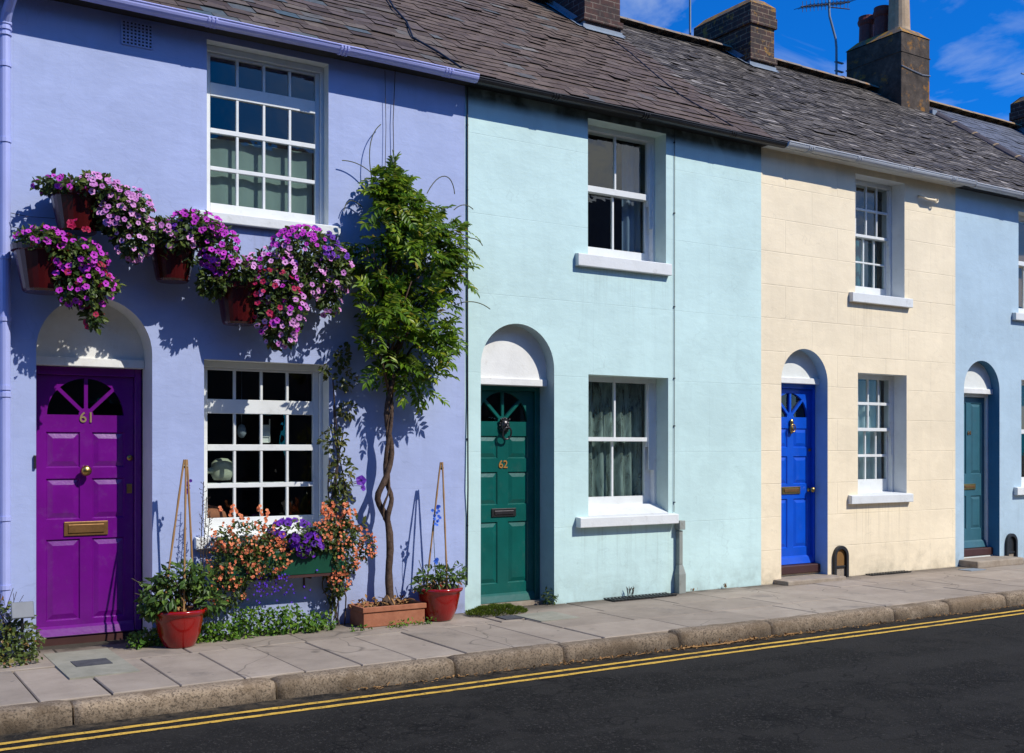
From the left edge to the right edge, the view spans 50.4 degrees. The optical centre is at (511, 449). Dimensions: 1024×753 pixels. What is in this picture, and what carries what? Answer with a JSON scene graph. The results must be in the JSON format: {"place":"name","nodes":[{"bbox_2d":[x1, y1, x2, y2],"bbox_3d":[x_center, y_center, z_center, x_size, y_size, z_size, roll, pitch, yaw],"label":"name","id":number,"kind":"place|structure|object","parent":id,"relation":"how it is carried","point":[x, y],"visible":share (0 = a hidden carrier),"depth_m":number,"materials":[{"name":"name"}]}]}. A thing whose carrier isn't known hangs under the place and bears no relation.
{"place":"outdoors","nodes":[
{"label":"outdoors","id":0,"kind":"place"},
{"bbox_2d":[207,458,231,480],"bbox_3d":[-2.500,0.165,9.151,0.318,0.190,0.120,0,0,-33],"label":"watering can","id":1,"kind":"object","parent":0,"point":[220,469],"visible":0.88,"depth_m":9.13,"materials":[{"name":"green ceramic"}]},
{"bbox_2d":[0,605,1023,752],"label":"road","id":2,"kind":"structure","parent":0,"point":[954,688],"depth_m":6.82,"materials":[{"name":"grey asphalt"}]},
{"bbox_2d":[0,589,1023,734],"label":"kerb","id":3,"kind":"structure","parent":2,"relation":"on","point":[19,718],"depth_m":7.73,"materials":[{"name":"stone"}]},
{"bbox_2d":[0,609,1023,750],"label":"road marking","id":4,"kind":"object","parent":2,"relation":"on","point":[123,733],"visible":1,"depth_m":7.40,"materials":[{"name":"yellow paint"}]},
{"bbox_2d":[348,604,1022,689],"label":"fallen leaves","id":5,"kind":"object","parent":2,"relation":"on","point":[744,640],"visible":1,"depth_m":8.87,"materials":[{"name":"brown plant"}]},
{"bbox_2d":[682,632,798,647],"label":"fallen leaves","id":6,"kind":"object","parent":2,"relation":"on","point":[727,642],"visible":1,"depth_m":9.06,"materials":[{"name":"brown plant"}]},
{"bbox_2d":[0,564,1023,705],"bbox_3d":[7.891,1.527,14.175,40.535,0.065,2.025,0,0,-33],"label":"pavement","id":7,"kind":"structure","parent":0,"point":[225,660],"depth_m":8.85,"materials":[{"name":"grey concrete"}]},
{"bbox_2d":[11,601,33,659],"bbox_3d":[-3.482,1.292,7.732,0.150,0.416,0.058,0,0,-33],"label":"sign","id":8,"kind":"object","parent":7,"relation":"on","point":[21,610],"visible":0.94,"depth_m":7.73,"materials":[{"name":"grey plastic"}]},
{"bbox_2d":[0,589,45,667],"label":"bush","id":9,"kind":"object","parent":7,"relation":"on","point":[10,631],"visible":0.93,"depth_m":7.74,"materials":[{"name":"green plant"}]},
{"bbox_2d":[43,648,139,679],"bbox_3d":[-2.968,1.504,7.643,0.450,0.032,1.000,0,0,-33],"label":"inspection cover","id":10,"kind":"object","parent":7,"relation":"on","point":[81,664],"visible":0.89,"depth_m":7.57,"materials":[{"name":"concrete"}]},
{"bbox_2d":[131,459,229,648],"bbox_3d":[-2.530,0.787,8.291,0.738,1.426,0.441,0,0,-33],"label":"potted plant","id":11,"kind":"object","parent":7,"relation":"on","point":[176,619],"visible":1,"depth_m":8.22,"materials":[{"name":"green plant"}]},
{"bbox_2d":[0,0,479,653],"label":"terraced house","id":12,"kind":"structure","parent":7,"relation":"on","point":[128,410],"depth_m":8.77,"materials":[{"name":"purple paint"}]},
{"bbox_2d":[10,222,125,334],"bbox_3d":[-3.226,-1.237,7.893,0.787,0.790,0.523,0,0,-12],"label":"hanging flower pot","id":13,"kind":"object","parent":12,"relation":"attached to","point":[47,263],"visible":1,"depth_m":7.78,"materials":[{"name":"ceramic"}]},
{"bbox_2d":[37,374,133,638],"bbox_3d":[-3.357,0.441,8.579,0.730,2.048,0.133,0,0,-33],"label":"door","id":14,"kind":"structure","parent":12,"relation":"in","point":[85,460],"depth_m":8.59,"materials":[{"name":"purple paint"}]},
{"bbox_2d":[30,168,158,264],"bbox_3d":[-3.079,-1.718,8.037,0.890,0.666,0.496,0,0,-20],"label":"hanging flower pot","id":15,"kind":"object","parent":12,"relation":"attached to","point":[85,204],"visible":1,"depth_m":7.94,"materials":[{"name":"ceramic"}]},
{"bbox_2d":[144,207,240,303],"bbox_3d":[-2.469,-1.500,8.376,0.738,0.730,0.533,0,0,-11],"label":"hanging flower pot","id":16,"kind":"object","parent":12,"relation":"attached to","point":[181,240],"visible":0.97,"depth_m":8.32,"materials":[{"name":"ceramic"}]},
{"bbox_2d":[207,505,226,517],"bbox_3d":[-2.548,0.539,9.132,0.340,0.150,0.167,0,0,-33],"label":"clay bowl","id":17,"kind":"object","parent":12,"relation":"on","point":[213,511],"visible":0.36,"depth_m":9.11,"materials":[{"name":"ceramic"}]},
{"bbox_2d":[237,371,245,437],"bbox_3d":[-2.299,-0.400,9.243,0.080,0.600,0.078,0,0,-33],"label":"glass bauble","id":18,"kind":"object","parent":12,"relation":"hanging from","point":[241,431],"visible":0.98,"depth_m":9.22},
{"bbox_2d":[210,138,311,214],"bbox_3d":[-2.131,-2.270,9.222,0.920,0.620,0.016,0,0,-33],"label":"curtain","id":19,"kind":"object","parent":12,"relation":"hanging from","point":[222,184],"visible":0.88,"depth_m":9.22,"materials":[{"name":"white fabric"}]},
{"bbox_2d":[263,419,269,442],"bbox_3d":[-2.123,-0.163,9.358,0.080,0.205,0.015,0,0,-33],"label":"ladder ornament","id":20,"kind":"object","parent":12,"relation":"hanging from","point":[266,433],"visible":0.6,"depth_m":9.37,"materials":[{"name":"white"}]},
{"bbox_2d":[194,361,340,549],"bbox_3d":[-2.075,0.034,9.113,1.242,1.522,0.320,0,0,-33],"label":"window","id":21,"kind":"structure","parent":12,"relation":"in","point":[314,407],"depth_m":9.18,"materials":[{"name":"white paint"}]},
{"bbox_2d":[197,44,340,236],"bbox_3d":[-2.072,-2.567,9.097,1.253,1.474,0.290,0,0,-33],"label":"window","id":22,"kind":"structure","parent":12,"relation":"in","point":[236,215],"depth_m":9.15,"materials":[{"name":"white paint"}]},
{"bbox_2d":[214,224,354,351],"bbox_3d":[-1.832,-1.316,8.815,1.160,1.057,0.575,0,0,-33],"label":"hanging flower pot","id":23,"kind":"object","parent":12,"relation":"attached to","point":[246,298],"visible":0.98,"depth_m":8.70,"materials":[{"name":"ceramic"}]},
{"bbox_2d":[204,501,377,609],"bbox_3d":[-1.800,0.854,8.948,1.500,0.856,0.370,0,0,-33],"label":"window box","id":24,"kind":"object","parent":12,"relation":"attached to","point":[319,555],"visible":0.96,"depth_m":8.86,"materials":[{"name":"green wood"}]},
{"bbox_2d":[125,603,436,649],"bbox_3d":[-1.825,1.394,8.856,2.561,0.283,0.442,0,0,-33],"label":"ground cover","id":25,"kind":"object","parent":7,"relation":"on","point":[311,627],"visible":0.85,"depth_m":8.75,"materials":[{"name":"green plant"}]},
{"bbox_2d":[317,342,367,624],"bbox_3d":[-1.454,0.284,9.289,0.496,2.435,0.231,0,0,-33],"label":"clematis","id":26,"kind":"object","parent":7,"relation":"on","point":[333,488],"visible":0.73,"depth_m":9.28,"materials":[{"name":"green plant"}]},
{"bbox_2d":[348,592,425,627],"bbox_3d":[-1.101,1.373,9.404,0.651,0.254,0.317,0,0,-33],"label":"planter trough","id":27,"kind":"object","parent":7,"relation":"on","point":[370,614],"visible":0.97,"depth_m":9.30,"materials":[{"name":"ceramic"}]},
{"bbox_2d":[332,124,489,605],"bbox_3d":[-0.811,-0.739,9.451,1.512,4.229,0.820,0,0,-33],"label":"climbing tree","id":28,"kind":"object","parent":27,"relation":"in","point":[395,194],"visible":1,"depth_m":9.37,"materials":[{"name":"green plant"}]},
{"bbox_2d":[409,462,467,620],"bbox_3d":[-0.642,0.804,9.563,0.451,1.391,0.501,0,0,18],"label":"potted plant","id":29,"kind":"object","parent":7,"relation":"on","point":[440,600],"visible":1,"depth_m":9.51,"materials":[{"name":"green plant"}]},
{"bbox_2d":[464,602,527,615],"bbox_3d":[-0.139,1.448,9.968,0.628,0.097,0.422,0,0,-33],"label":"bush","id":30,"kind":"object","parent":7,"relation":"on","point":[500,608],"visible":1,"depth_m":9.87,"materials":[{"name":"green plant"}]},
{"bbox_2d":[495,611,579,621],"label":"slab","id":31,"kind":"structure","parent":7,"relation":"on","point":[547,616],"depth_m":9.72,"materials":[{"name":"concrete"}]},
{"bbox_2d":[541,586,558,604],"bbox_3d":[0.368,1.437,10.580,0.158,0.220,0.224,0,0,-33],"label":"weed","id":32,"kind":"object","parent":7,"relation":"on","point":[545,598],"visible":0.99,"depth_m":10.57,"materials":[{"name":"green plant"}]},
{"bbox_2d":[391,0,787,610],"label":"terraced house","id":33,"kind":"structure","parent":7,"relation":"on","point":[565,100],"depth_m":11.15,"materials":[{"name":"blue paint"}]},
{"bbox_2d":[481,390,535,603],"bbox_3d":[-0.077,0.454,10.572,0.720,2.053,0.138,0,0,-33],"label":"door","id":34,"kind":"structure","parent":33,"relation":"in","point":[506,446],"depth_m":10.61,"materials":[{"name":"green paint"}]},
{"bbox_2d":[588,382,641,496],"bbox_3d":[0.998,-0.100,11.364,0.900,1.200,0.078,0,0,-33],"label":"curtain","id":35,"kind":"object","parent":33,"relation":"hanging from","point":[619,487],"visible":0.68,"depth_m":11.43,"materials":[{"name":"fabric"}]},
{"bbox_2d":[575,125,671,275],"bbox_3d":[1.061,-2.553,11.142,1.204,1.483,0.370,0,0,-33],"label":"window","id":36,"kind":"structure","parent":33,"relation":"in","point":[601,258],"depth_m":11.28,"materials":[{"name":"white paint"}]},
{"bbox_2d":[576,376,678,527],"bbox_3d":[1.097,0.009,11.156,1.268,1.516,0.405,0,0,-33],"label":"window","id":37,"kind":"structure","parent":33,"relation":"in","point":[648,495],"depth_m":11.30,"materials":[{"name":"white paint"}]},
{"bbox_2d":[622,144,640,252],"bbox_3d":[1.267,-2.645,11.557,0.240,1.190,0.052,0,0,-33],"label":"curtain","id":38,"kind":"object","parent":33,"relation":"hanging from","point":[631,228],"visible":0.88,"depth_m":11.55,"materials":[{"name":"grey fabric"}]},
{"bbox_2d":[604,592,677,601],"bbox_3d":[1.305,1.501,11.013,0.816,0.038,0.186,0,0,-33],"label":"pavement grating","id":39,"kind":"object","parent":7,"relation":"on","point":[638,597],"visible":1,"depth_m":10.98,"materials":[{"name":"black metal"}]},
{"bbox_2d":[626,586,634,596],"bbox_3d":[1.200,1.436,11.004,0.092,0.121,0.055,0,0,-13],"label":"weed","id":40,"kind":"object","parent":39,"relation":"in","point":[630,590],"visible":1,"depth_m":11.00,"materials":[{"name":"green plant"}]},
{"bbox_2d":[620,0,977,584],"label":"terraced house","id":41,"kind":"structure","parent":7,"relation":"on","point":[837,181],"depth_m":13.17,"materials":[{"name":"beige paint"}]},
{"bbox_2d":[781,388,814,564],"bbox_3d":[3.249,0.311,12.624,0.690,2.038,0.133,0,0,-33],"label":"door","id":42,"kind":"structure","parent":41,"relation":"in","point":[796,489],"depth_m":12.70,"materials":[{"name":"blue paint"}]},
{"bbox_2d":[855,241,876,287],"bbox_3d":[4.412,-2.275,13.609,0.470,0.650,0.052,0,0,-33],"label":"curtain","id":43,"kind":"object","parent":41,"relation":"hanging from","point":[867,268],"visible":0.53,"depth_m":13.64,"materials":[{"name":"white fabric"}]},
{"bbox_2d":[858,380,880,478],"bbox_3d":[4.301,-0.205,13.493,0.820,1.310,0.078,0,0,-33],"label":"curtain","id":44,"kind":"object","parent":41,"relation":"hanging from","point":[862,424],"visible":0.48,"depth_m":13.56,"materials":[{"name":"white fabric"}]},
{"bbox_2d":[849,179,912,307],"bbox_3d":[4.380,-2.517,13.264,1.106,1.534,0.380,0,0,-33],"label":"window","id":45,"kind":"structure","parent":41,"relation":"in","point":[862,294],"depth_m":13.45,"materials":[{"name":"white paint"}]},
{"bbox_2d":[848,374,913,503],"bbox_3d":[4.376,-0.138,13.261,1.128,1.560,0.380,0,0,-33],"label":"window","id":46,"kind":"structure","parent":41,"relation":"in","point":[875,490],"depth_m":13.48,"materials":[{"name":"white paint"}]},
{"bbox_2d":[773,574,845,585],"bbox_3d":[3.357,1.482,12.398,0.950,0.055,0.340,0,0,-33],"label":"doorstep","id":47,"kind":"object","parent":7,"relation":"on","point":[801,580],"visible":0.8,"depth_m":12.29,"materials":[{"name":"stone"}]},
{"bbox_2d":[866,570,910,575],"bbox_3d":[4.553,1.501,13.136,0.716,0.038,0.116,0,0,-33],"label":"pavement grating","id":48,"kind":"object","parent":7,"relation":"on","point":[887,573],"visible":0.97,"depth_m":13.12,"materials":[{"name":"black metal"}]},
{"bbox_2d":[774,0,1023,566],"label":"terraced house","id":49,"kind":"structure","parent":7,"relation":"on","point":[883,85],"depth_m":14.57,"materials":[{"name":"paint"}]},
{"bbox_2d":[964,397,986,547],"bbox_3d":[6.051,0.301,14.412,0.690,1.998,0.090,0,0,-33],"label":"door","id":50,"kind":"structure","parent":49,"relation":"in","point":[973,406],"depth_m":14.47,"materials":[{"name":"teal paint"}]},
{"bbox_2d":[1012,215,1023,320],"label":"window","id":51,"kind":"structure","parent":49,"relation":"in","point":[1019,316],"depth_m":15.00,"materials":[{"name":"white paint"}]},
{"bbox_2d":[1014,381,1023,494],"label":"window","id":52,"kind":"structure","parent":49,"relation":"in","point":[1017,490],"depth_m":14.62,"materials":[{"name":"white paint"}]},
{"bbox_2d":[1018,224,1023,306],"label":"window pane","id":53,"kind":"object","parent":49,"relation":"attached to","point":[1020,242],"visible":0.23,"depth_m":15.21,"materials":[{"name":"glass"}]},
{"bbox_2d":[1021,386,1023,429],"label":"blind","id":54,"kind":"object","parent":49,"relation":"attached to","point":[1022,407],"visible":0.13,"depth_m":15.23,"materials":[{"name":"white fabric"}]},
{"bbox_2d":[958,568,985,570],"bbox_3d":[5.740,1.506,13.561,0.300,0.028,0.180,0,0,-33],"label":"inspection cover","id":55,"kind":"object","parent":7,"relation":"on","point":[972,569],"visible":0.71,"depth_m":13.54,"materials":[{"name":"grey metal"}]},
{"bbox_2d":[929,73,1023,163],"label":"terraced house","id":56,"kind":"structure","parent":7,"relation":"on","point":[1004,136],"depth_m":18.92,"materials":[{"name":"grey stone"}]},
{"bbox_2d":[959,556,1023,567],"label":"doorstep","id":57,"kind":"object","parent":7,"relation":"on","point":[985,562],"visible":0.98,"depth_m":14.02,"materials":[{"name":"stone"}]},
{"bbox_2d":[620,0,1023,121],"label":"sky","id":58,"kind":"structure","parent":0,"point":[976,47],"materials":[{"name":"blue"}]}
]}

